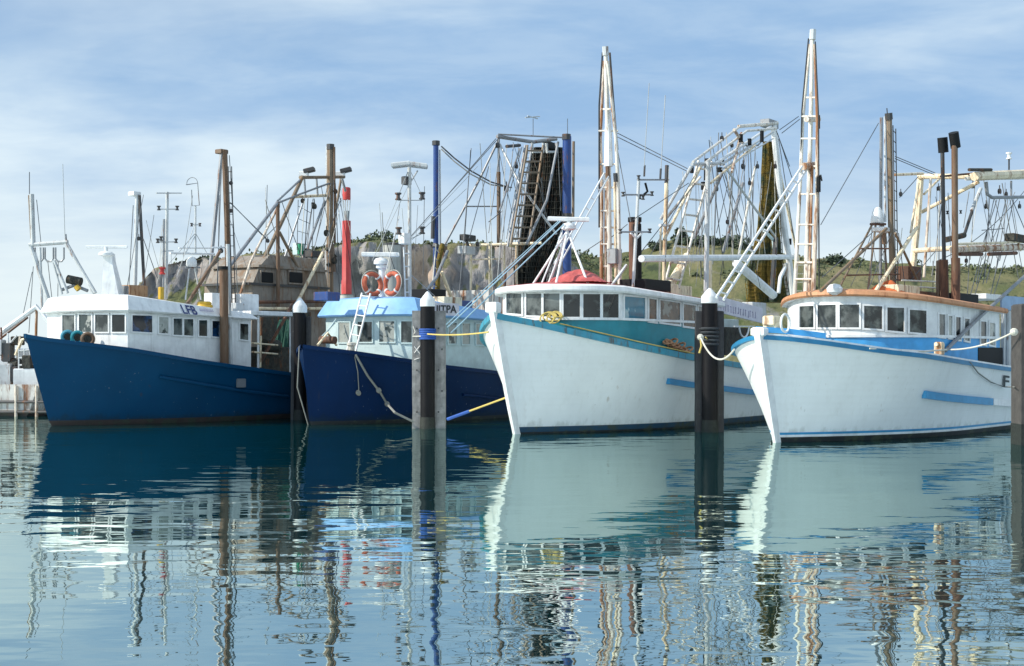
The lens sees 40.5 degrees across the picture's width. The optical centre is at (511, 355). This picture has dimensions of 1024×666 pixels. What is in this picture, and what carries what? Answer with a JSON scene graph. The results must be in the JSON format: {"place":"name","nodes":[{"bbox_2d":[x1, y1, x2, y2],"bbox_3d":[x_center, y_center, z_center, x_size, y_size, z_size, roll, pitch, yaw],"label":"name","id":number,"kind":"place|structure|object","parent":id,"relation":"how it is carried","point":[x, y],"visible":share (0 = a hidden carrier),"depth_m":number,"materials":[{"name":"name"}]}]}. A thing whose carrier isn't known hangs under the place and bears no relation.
{"place":"outdoors","nodes":[
{"label":"outdoors","id":0,"kind":"place"},
{"bbox_2d":[0,415,1023,665],"bbox_3d":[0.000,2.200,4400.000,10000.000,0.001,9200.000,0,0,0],"label":"water","id":1,"kind":"structure","parent":0,"point":[304,543],"depth_m":15.88,"materials":[{"name":"blue liquid"}]},
{"bbox_2d":[0,164,96,416],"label":"fishing trawler","id":2,"kind":"object","parent":1,"relation":"on","point":[20,393],"visible":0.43,"depth_m":51.06,"materials":[{"name":"metal"}]},
{"bbox_2d":[23,149,310,425],"bbox_3d":[-9.503,-2.093,50.293,5.780,10.386,18.937,0,0,35],"label":"fishing trawler","id":3,"kind":"object","parent":1,"relation":"on","point":[142,359],"visible":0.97,"depth_m":45.04,"materials":[{"name":"blue metal"}]},
{"bbox_2d":[60,330,72,339],"bbox_3d":[-14.110,-0.582,44.094,0.460,0.460,0.120,0,0,-10],"label":"deck float","id":4,"kind":"object","parent":3,"relation":"on","point":[65,334],"visible":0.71,"depth_m":44.05,"materials":[{"name":"blue plastic"}]},
{"bbox_2d":[61,314,75,332],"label":"window","id":5,"kind":"structure","parent":3,"relation":"in","point":[68,321],"depth_m":44.53,"materials":[{"name":"grey glass"}]},
{"bbox_2d":[70,330,82,341],"bbox_3d":[-13.704,-0.561,43.809,0.460,0.460,0.120,0,0,-10],"label":"deck float","id":6,"kind":"object","parent":3,"relation":"on","point":[75,335],"visible":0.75,"depth_m":43.77,"materials":[{"name":"teal paint"}]},
{"bbox_2d":[78,313,92,332],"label":"window","id":7,"kind":"structure","parent":3,"relation":"in","point":[85,320],"depth_m":44.03,"materials":[{"name":"grey glass"}]},
{"bbox_2d":[80,332,94,342],"bbox_3d":[-13.302,-0.505,43.528,0.460,0.460,0.120,0,0,-10],"label":"deck float","id":8,"kind":"object","parent":3,"relation":"on","point":[88,337],"visible":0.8,"depth_m":43.50,"materials":[{"name":"brown rubber"}]},
{"bbox_2d":[94,313,109,332],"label":"window","id":9,"kind":"structure","parent":3,"relation":"in","point":[101,321],"depth_m":43.61,"materials":[{"name":"glass"}]},
{"bbox_2d":[111,313,126,332],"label":"window","id":10,"kind":"structure","parent":3,"relation":"in","point":[118,320],"depth_m":43.34,"materials":[{"name":"grey glass"}]},
{"bbox_2d":[131,314,153,333],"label":"window","id":11,"kind":"structure","parent":3,"relation":"in","point":[140,323],"depth_m":43.73,"materials":[{"name":"glass"}]},
{"bbox_2d":[157,315,169,334],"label":"window","id":12,"kind":"structure","parent":3,"relation":"in","point":[163,322],"depth_m":44.42,"materials":[{"name":"grey glass"}]},
{"bbox_2d":[172,317,183,336],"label":"window","id":13,"kind":"structure","parent":3,"relation":"in","point":[177,322],"depth_m":44.90,"materials":[{"name":"grey glass"}]},
{"bbox_2d":[183,318,194,336],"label":"window","id":14,"kind":"structure","parent":3,"relation":"in","point":[189,323],"depth_m":45.28,"materials":[{"name":"grey glass"}]},
{"bbox_2d":[197,319,208,337],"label":"window","id":15,"kind":"structure","parent":3,"relation":"in","point":[202,324],"depth_m":45.81,"materials":[{"name":"grey glass"}]},
{"bbox_2d":[211,319,219,338],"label":"window","id":16,"kind":"structure","parent":3,"relation":"in","point":[215,324],"depth_m":46.24,"materials":[{"name":"blue glass"}]},
{"bbox_2d":[238,322,249,341],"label":"window","id":17,"kind":"structure","parent":3,"relation":"in","point":[243,328],"depth_m":47.28,"materials":[{"name":"grey glass"}]},
{"bbox_2d":[276,320,288,346],"bbox_3d":[-8.428,-0.507,51.509,0.930,1.631,0.615,0,0,-14],"label":"fishing net","id":18,"kind":"object","parent":3,"relation":"hanging from","point":[283,336],"visible":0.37,"depth_m":51.39,"materials":[{"name":"green fabric"}]},
{"bbox_2d":[201,144,359,346],"bbox_3d":[-7.614,-3.072,60.983,5.500,12.344,18.262,0,0,32],"label":"fishing trawler","id":19,"kind":"object","parent":1,"relation":"on","point":[277,281],"visible":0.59,"depth_m":57.28,"materials":[{"name":"beige paint"}]},
{"bbox_2d":[259,270,273,283],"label":"window","id":20,"kind":"structure","parent":19,"relation":"in","point":[266,276],"depth_m":55.44,"materials":[{"name":"black glass"}]},
{"bbox_2d":[287,270,303,284],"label":"window","id":21,"kind":"structure","parent":19,"relation":"in","point":[294,277],"depth_m":56.92,"materials":[{"name":"black glass"}]},
{"bbox_2d":[291,297,310,419],"bbox_3d":[-7.202,0.868,47.271,0.676,5.664,0.633,0,0,0],"label":"mooring pile","id":22,"kind":"object","parent":1,"relation":"in","point":[300,327],"visible":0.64,"depth_m":47.05,"materials":[{"name":"black wood"}]},
{"bbox_2d":[340,187,352,298],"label":"harbour beacon","id":23,"kind":"object","parent":1,"relation":"in","point":[346,284],"visible":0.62,"depth_m":99.75,"materials":[{"name":"metal"}]},
{"bbox_2d":[383,242,400,296],"bbox_3d":[-4.666,-0.592,54.000,0.717,7.585,0.717,0,0,0],"label":"mooring pile","id":24,"kind":"object","parent":1,"relation":"in","point":[392,282],"visible":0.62,"depth_m":53.70,"materials":[{"name":"plastic"}]},
{"bbox_2d":[296,161,508,424],"bbox_3d":[-1.831,-1.906,50.624,5.580,10.013,17.379,0,0,33],"label":"fishing trawler","id":25,"kind":"object","parent":1,"relation":"on","point":[374,334],"visible":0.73,"depth_m":45.43,"materials":[{"name":"paint"}]},
{"bbox_2d":[297,346,308,424],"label":"mooring rope","id":26,"kind":"object","parent":25,"relation":"hanging from","point":[297,385],"visible":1,"depth_m":43.54,"materials":[{"name":"grey fabric"}]},
{"bbox_2d":[337,321,350,343],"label":"window","id":27,"kind":"structure","parent":25,"relation":"in","point":[343,327],"depth_m":46.33,"materials":[{"name":"glass"}]},
{"bbox_2d":[354,356,360,395],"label":"mooring rope","id":28,"kind":"object","parent":25,"relation":"hanging from","point":[358,392],"visible":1,"depth_m":43.91,"materials":[{"name":"grey fabric"}]},
{"bbox_2d":[356,320,373,342],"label":"window","id":29,"kind":"structure","parent":25,"relation":"in","point":[367,335],"depth_m":45.75,"materials":[{"name":"glass"}]},
{"bbox_2d":[361,270,383,297],"bbox_3d":[-4.599,-2.345,45.810,0.938,0.933,0.237,0,0,-43],"label":"life ring","id":30,"kind":"object","parent":25,"relation":"on","point":[378,291],"visible":0.99,"depth_m":45.75,"materials":[{"name":"orange plastic"}]},
{"bbox_2d":[350,349,413,422],"bbox_3d":[-4.071,0.903,42.867,1.232,2.203,4.122,0,0,-17],"label":"mooring rope","id":31,"kind":"object","parent":25,"relation":"hanging from","point":[387,403],"visible":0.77,"depth_m":43.81,"materials":[{"name":"grey fabric"}]},
{"bbox_2d":[378,319,395,342],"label":"window","id":32,"kind":"structure","parent":25,"relation":"in","point":[386,328],"depth_m":45.34,"materials":[{"name":"glass"}]},
{"bbox_2d":[383,270,401,296],"bbox_3d":[-4.033,-2.409,46.682,0.956,0.950,0.241,0,0,43],"label":"life ring","id":33,"kind":"object","parent":25,"relation":"attached to","point":[395,291],"visible":0.96,"depth_m":46.57,"materials":[{"name":"orange plastic"}]},
{"bbox_2d":[400,320,411,343],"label":"window","id":34,"kind":"structure","parent":25,"relation":"in","point":[405,325],"depth_m":45.14,"materials":[{"name":"glass"}]},
{"bbox_2d":[447,322,457,344],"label":"window","id":35,"kind":"structure","parent":25,"relation":"in","point":[451,340],"depth_m":46.84,"materials":[{"name":"glass"}]},
{"bbox_2d":[461,322,470,344],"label":"window","id":36,"kind":"structure","parent":25,"relation":"in","point":[465,326],"depth_m":47.47,"materials":[{"name":"glass"}]},
{"bbox_2d":[475,323,483,345],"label":"window","id":37,"kind":"structure","parent":25,"relation":"in","point":[477,325],"depth_m":48.09,"materials":[{"name":"glass"}]},
{"bbox_2d":[412,291,445,428],"bbox_3d":[-2.496,0.893,41.675,1.014,5.614,0.623,0,0,0],"label":"mooring pile","id":38,"kind":"object","parent":1,"relation":"in","point":[428,383],"visible":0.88,"depth_m":41.64,"materials":[{"name":"black wood"}]},
{"bbox_2d":[419,329,435,339],"bbox_3d":[-2.529,-0.632,41.600,0.519,0.327,0.523,0,0,0],"label":"rope wrap","id":39,"kind":"object","parent":38,"relation":"attached to","point":[423,333],"visible":0.91,"depth_m":41.39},
{"bbox_2d":[427,331,488,335],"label":"mooring rope","id":40,"kind":"object","parent":38,"relation":"attached to","point":[457,334],"visible":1,"depth_m":39.71,"materials":[{"name":"yellow fabric"}]},
{"bbox_2d":[411,115,574,313],"bbox_3d":[-0.633,-3.896,61.326,6.300,13.992,18.236,0,0,28],"label":"fishing trawler","id":41,"kind":"object","parent":1,"relation":"on","point":[463,250],"visible":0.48,"depth_m":61.58,"materials":[{"name":"beige paint"}]},
{"bbox_2d":[511,147,562,284],"bbox_3d":[1.309,-5.924,63.620,2.704,7.378,2.124,0,0,0],"label":"fishing net","id":42,"kind":"object","parent":41,"relation":"hanging from","point":[530,268],"visible":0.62,"depth_m":63.68,"materials":[{"name":"black fabric"}]},
{"bbox_2d":[479,46,803,433],"bbox_3d":[6.715,-3.539,48.119,5.700,13.278,25.435,0,0,35],"label":"fishing trawler","id":43,"kind":"object","parent":1,"relation":"on","point":[558,377],"visible":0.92,"depth_m":40.79,"materials":[{"name":"white paint"}]},
{"bbox_2d":[469,397,504,411],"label":"mooring rope","id":44,"kind":"object","parent":43,"relation":"attached to","point":[486,404],"visible":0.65,"depth_m":40.02,"materials":[{"name":"yellow fabric"}]},
{"bbox_2d":[447,410,469,420],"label":"mooring rope","id":45,"kind":"object","parent":44,"relation":"attached to","point":[458,415],"visible":1,"depth_m":40.70,"materials":[{"name":"fabric"}]},
{"bbox_2d":[446,221,558,324],"bbox_3d":[-0.354,-2.450,42.194,3.861,3.133,0.027,0,0,25],"label":"mooring rope","id":46,"kind":"object","parent":43,"relation":"attached to","point":[502,272],"visible":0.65,"depth_m":42.13,"materials":[{"name":"fabric"}]},
{"bbox_2d":[447,220,560,327],"bbox_3d":[-0.264,-2.416,41.860,3.758,3.161,0.042,0,0,23],"label":"mooring rope","id":47,"kind":"object","parent":43,"relation":"attached to","point":[504,274],"visible":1,"depth_m":41.83,"materials":[{"name":"fabric"}]},
{"bbox_2d":[450,224,564,332],"bbox_3d":[-0.161,-2.289,41.935,3.704,3.246,0.042,0,0,21],"label":"mooring rope","id":48,"kind":"object","parent":43,"relation":"attached to","point":[508,277],"visible":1,"depth_m":41.89,"materials":[{"name":"fabric"}]},
{"bbox_2d":[505,293,523,315],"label":"window","id":49,"kind":"structure","parent":43,"relation":"in","point":[514,302],"depth_m":39.95,"materials":[{"name":"grey glass"}]},
{"bbox_2d":[525,292,542,317],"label":"window","id":50,"kind":"structure","parent":43,"relation":"in","point":[534,300],"depth_m":39.41,"materials":[{"name":"grey glass"}]},
{"bbox_2d":[539,311,563,323],"bbox_3d":[1.163,-1.046,38.709,0.420,0.440,1.412,0,0,20],"label":"rope coil","id":51,"kind":"object","parent":43,"relation":"on","point":[554,315],"visible":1,"depth_m":38.46,"materials":[{"name":"yellow fabric"}]},
{"bbox_2d":[543,292,561,317],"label":"window","id":52,"kind":"structure","parent":43,"relation":"in","point":[552,301],"depth_m":39.13,"materials":[{"name":"grey glass"}]},
{"bbox_2d":[562,292,580,316],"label":"window","id":53,"kind":"structure","parent":43,"relation":"in","point":[571,301],"depth_m":39.04,"materials":[{"name":"glass"}]},
{"bbox_2d":[550,269,611,283],"bbox_3d":[1.915,-2.345,41.263,2.000,0.425,1.500,0,0,35],"label":"tarpaulin","id":54,"kind":"object","parent":43,"relation":"on","point":[575,276],"visible":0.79,"depth_m":40.84,"materials":[{"name":"red fabric"}]},
{"bbox_2d":[581,292,601,317],"bbox_3d":[2.242,-1.393,39.080,0.601,0.771,0.054,0,0,-11],"label":"window","id":55,"kind":"structure","parent":43,"relation":"in","point":[591,302],"depth_m":39.08,"materials":[{"name":"grey glass"}]},
{"bbox_2d":[602,292,620,317],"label":"window","id":56,"kind":"structure","parent":43,"relation":"in","point":[611,302],"depth_m":39.24,"materials":[{"name":"grey glass"}]},
{"bbox_2d":[560,323,706,353],"bbox_3d":[4.674,-0.391,40.044,6.708,1.025,2.332,0,0,-38],"label":"mooring rope","id":57,"kind":"object","parent":43,"relation":"attached to","point":[627,338],"visible":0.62,"depth_m":39.15,"materials":[{"name":"fabric"}]},
{"bbox_2d":[623,294,645,318],"bbox_3d":[3.533,-1.363,39.958,0.041,0.733,1.289,0,0,35],"label":"window","id":58,"kind":"structure","parent":43,"relation":"in","point":[634,306],"depth_m":39.96,"materials":[{"name":"glass"}]},
{"bbox_2d":[647,297,657,323],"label":"window","id":59,"kind":"structure","parent":43,"relation":"in","point":[652,303],"depth_m":40.82,"materials":[{"name":"glass"}]},
{"bbox_2d":[658,299,680,326],"bbox_3d":[4.744,-1.280,41.688,0.041,0.818,1.359,0,0,35],"label":"window","id":60,"kind":"structure","parent":43,"relation":"in","point":[667,309],"depth_m":41.68,"materials":[{"name":"glass"}]},
{"bbox_2d":[662,338,693,352],"bbox_3d":[4.980,-0.279,41.721,0.391,0.481,1.587,0,0,35],"label":"rope coil","id":61,"kind":"object","parent":43,"relation":"on","point":[672,344],"visible":0.92,"depth_m":41.55,"materials":[{"name":"brown fabric"}]},
{"bbox_2d":[682,302,696,328],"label":"window","id":62,"kind":"structure","parent":43,"relation":"in","point":[688,309],"depth_m":42.68,"materials":[{"name":"glass"}]},
{"bbox_2d":[697,305,701,310],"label":"window","id":63,"kind":"structure","parent":43,"relation":"in","point":[699,307],"depth_m":43.26,"materials":[{"name":"white paint"}]},
{"bbox_2d":[745,141,789,302],"bbox_3d":[10.598,-5.539,57.723,1.866,6.715,1.146,0,0,0],"label":"fishing net","id":64,"kind":"object","parent":43,"relation":"hanging from","point":[755,292],"visible":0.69,"depth_m":57.60,"materials":[{"name":"green fabric"}]},
{"bbox_2d":[694,288,723,432],"bbox_3d":[5.669,0.889,39.770,0.810,5.622,0.632,0,0,0],"label":"mooring pile","id":65,"kind":"object","parent":1,"relation":"in","point":[709,392],"visible":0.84,"depth_m":39.61,"materials":[{"name":"black wood"}]},
{"bbox_2d":[700,327,718,344],"bbox_3d":[5.653,-0.540,39.700,0.540,0.514,0.544,0,0,0],"label":"rope wrap","id":66,"kind":"object","parent":65,"relation":"attached to","point":[709,332],"visible":0.86,"depth_m":39.47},
{"bbox_2d":[697,334,734,359],"bbox_3d":[5.510,-0.233,37.263,0.179,0.733,4.259,0,0,-5],"label":"mooring rope","id":67,"kind":"object","parent":65,"relation":"attached to","point":[700,336],"visible":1,"depth_m":38.07,"materials":[{"name":"white fabric"}]},
{"bbox_2d":[715,29,1023,442],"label":"fishing trawler","id":68,"kind":"object","parent":1,"relation":"on","point":[820,371],"visible":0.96,"depth_m":37.35,"materials":[{"name":"white paint"}]},
{"bbox_2d":[798,304,815,328],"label":"window","id":69,"kind":"structure","parent":68,"relation":"in","point":[806,312],"depth_m":37.97,"materials":[{"name":"grey glass"}]},
{"bbox_2d":[816,303,837,328],"bbox_3d":[8.491,-1.051,37.442,0.648,0.712,0.061,0,0,42],"label":"window","id":70,"kind":"structure","parent":68,"relation":"in","point":[826,313],"depth_m":37.42,"materials":[{"name":"grey glass"}]},
{"bbox_2d":[838,303,860,328],"bbox_3d":[9.015,-1.048,37.092,0.615,0.715,0.065,0,0,24],"label":"window","id":71,"kind":"structure","parent":68,"relation":"in","point":[849,314],"depth_m":37.09,"materials":[{"name":"glass"}]},
{"bbox_2d":[862,304,883,330],"bbox_3d":[9.608,-1.006,36.940,0.576,0.729,0.059,0,0,5],"label":"window","id":72,"kind":"structure","parent":68,"relation":"in","point":[872,314],"depth_m":36.93,"materials":[{"name":"glass"}]},
{"bbox_2d":[870,280,903,291],"bbox_3d":[10.536,-1.885,39.139,1.400,0.470,1.200,0,0,39],"label":"tarpaulin","id":73,"kind":"object","parent":68,"relation":"on","point":[889,282],"visible":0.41,"depth_m":38.92,"materials":[{"name":"orange fabric"}]},
{"bbox_2d":[885,305,905,333],"bbox_3d":[10.213,-0.947,36.961,0.572,0.758,0.052,0,0,-8],"label":"window","id":74,"kind":"structure","parent":68,"relation":"in","point":[895,316],"depth_m":36.96,"materials":[{"name":"grey glass"}]},
{"bbox_2d":[907,308,927,334],"bbox_3d":[10.849,-0.898,37.105,0.615,0.743,0.047,0,0,-17],"label":"window","id":75,"kind":"structure","parent":68,"relation":"in","point":[917,318],"depth_m":37.10,"materials":[{"name":"glass"}]},
{"bbox_2d":[937,312,945,338],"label":"window","id":76,"kind":"structure","parent":68,"relation":"in","point":[941,317],"depth_m":37.61,"materials":[{"name":"grey glass"}]},
{"bbox_2d":[869,328,1017,351],"bbox_3d":[10.902,-0.370,34.447,3.030,0.582,2.619,0,0,-35],"label":"mooring rope","id":77,"kind":"object","parent":68,"relation":"attached to","point":[1013,331],"visible":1,"depth_m":34.99,"materials":[{"name":"white fabric"}]},
{"bbox_2d":[947,314,953,339],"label":"window","id":78,"kind":"structure","parent":68,"relation":"in","point":[950,317],"depth_m":38.10,"materials":[{"name":"grey glass"}]},
{"bbox_2d":[954,315,961,341],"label":"window","id":79,"kind":"structure","parent":68,"relation":"in","point":[957,318],"depth_m":38.49,"materials":[{"name":"grey glass"}]},
{"bbox_2d":[963,317,970,342],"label":"window","id":80,"kind":"structure","parent":68,"relation":"in","point":[966,320],"depth_m":39.01,"materials":[{"name":"grey glass"}]},
{"bbox_2d":[979,319,986,346],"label":"window","id":81,"kind":"structure","parent":68,"relation":"in","point":[982,323],"depth_m":39.96,"materials":[{"name":"grey glass"}]},
{"bbox_2d":[969,362,1014,387],"bbox_3d":[12.767,0.549,37.133,1.025,0.766,6.260,0,0,18],"label":"mooring rope","id":82,"kind":"object","parent":68,"relation":"attached to","point":[989,380],"visible":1,"depth_m":38.26,"materials":[{"name":"grey fabric"}]},
{"bbox_2d":[988,321,995,347],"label":"window","id":83,"kind":"structure","parent":68,"relation":"in","point":[991,324],"depth_m":40.52,"materials":[{"name":"grey glass"}]},
{"bbox_2d":[1011,304,1023,444],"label":"fender pile","id":84,"kind":"object","parent":1,"relation":"in","point":[1017,380],"visible":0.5,"depth_m":34.11,"materials":[{"name":"wood"}]},
{"bbox_2d":[0,0,1023,348],"label":"sky","id":85,"kind":"structure","parent":0,"point":[141,96],"materials":[{"name":"blue"}]},
{"bbox_2d":[139,240,1023,361],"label":"headland","id":86,"kind":"structure","parent":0,"point":[451,268],"depth_m":191.76,"materials":[{"name":"green plant"}]},
{"bbox_2d":[365,229,393,240],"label":"coastal tree","id":87,"kind":"object","parent":86,"relation":"on","point":[387,234],"visible":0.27,"depth_m":202.99,"materials":[{"name":"green plant"}]},
{"bbox_2d":[139,235,1023,304],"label":"scrub","id":88,"kind":"object","parent":86,"relation":"on","point":[694,274],"visible":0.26,"depth_m":199.66,"materials":[{"name":"green plant"}]},
{"bbox_2d":[648,240,668,250],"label":"coastal tree","id":89,"kind":"object","parent":86,"relation":"on","point":[651,244],"visible":0.52,"depth_m":202.34,"materials":[{"name":"green plant"}]},
{"bbox_2d":[670,226,689,244],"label":"coastal tree","id":90,"kind":"object","parent":86,"relation":"on","point":[684,234],"visible":0.66,"depth_m":202.84,"materials":[{"name":"green plant"}]},
{"bbox_2d":[681,235,717,247],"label":"coastal tree","id":91,"kind":"object","parent":86,"relation":"on","point":[702,239],"visible":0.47,"depth_m":202.01,"materials":[{"name":"green plant"}]},
{"bbox_2d":[709,235,739,246],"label":"coastal tree","id":92,"kind":"object","parent":86,"relation":"on","point":[717,241],"visible":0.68,"depth_m":202.11,"materials":[{"name":"green plant"}]},
{"bbox_2d":[723,235,749,249],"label":"coastal tree","id":93,"kind":"object","parent":86,"relation":"on","point":[736,245],"visible":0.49,"depth_m":202.18,"materials":[{"name":"green plant"}]},
{"bbox_2d":[822,252,844,264],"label":"coastal tree","id":94,"kind":"object","parent":86,"relation":"on","point":[832,258],"visible":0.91,"depth_m":202.37,"materials":[{"name":"green plant"}]}
]}

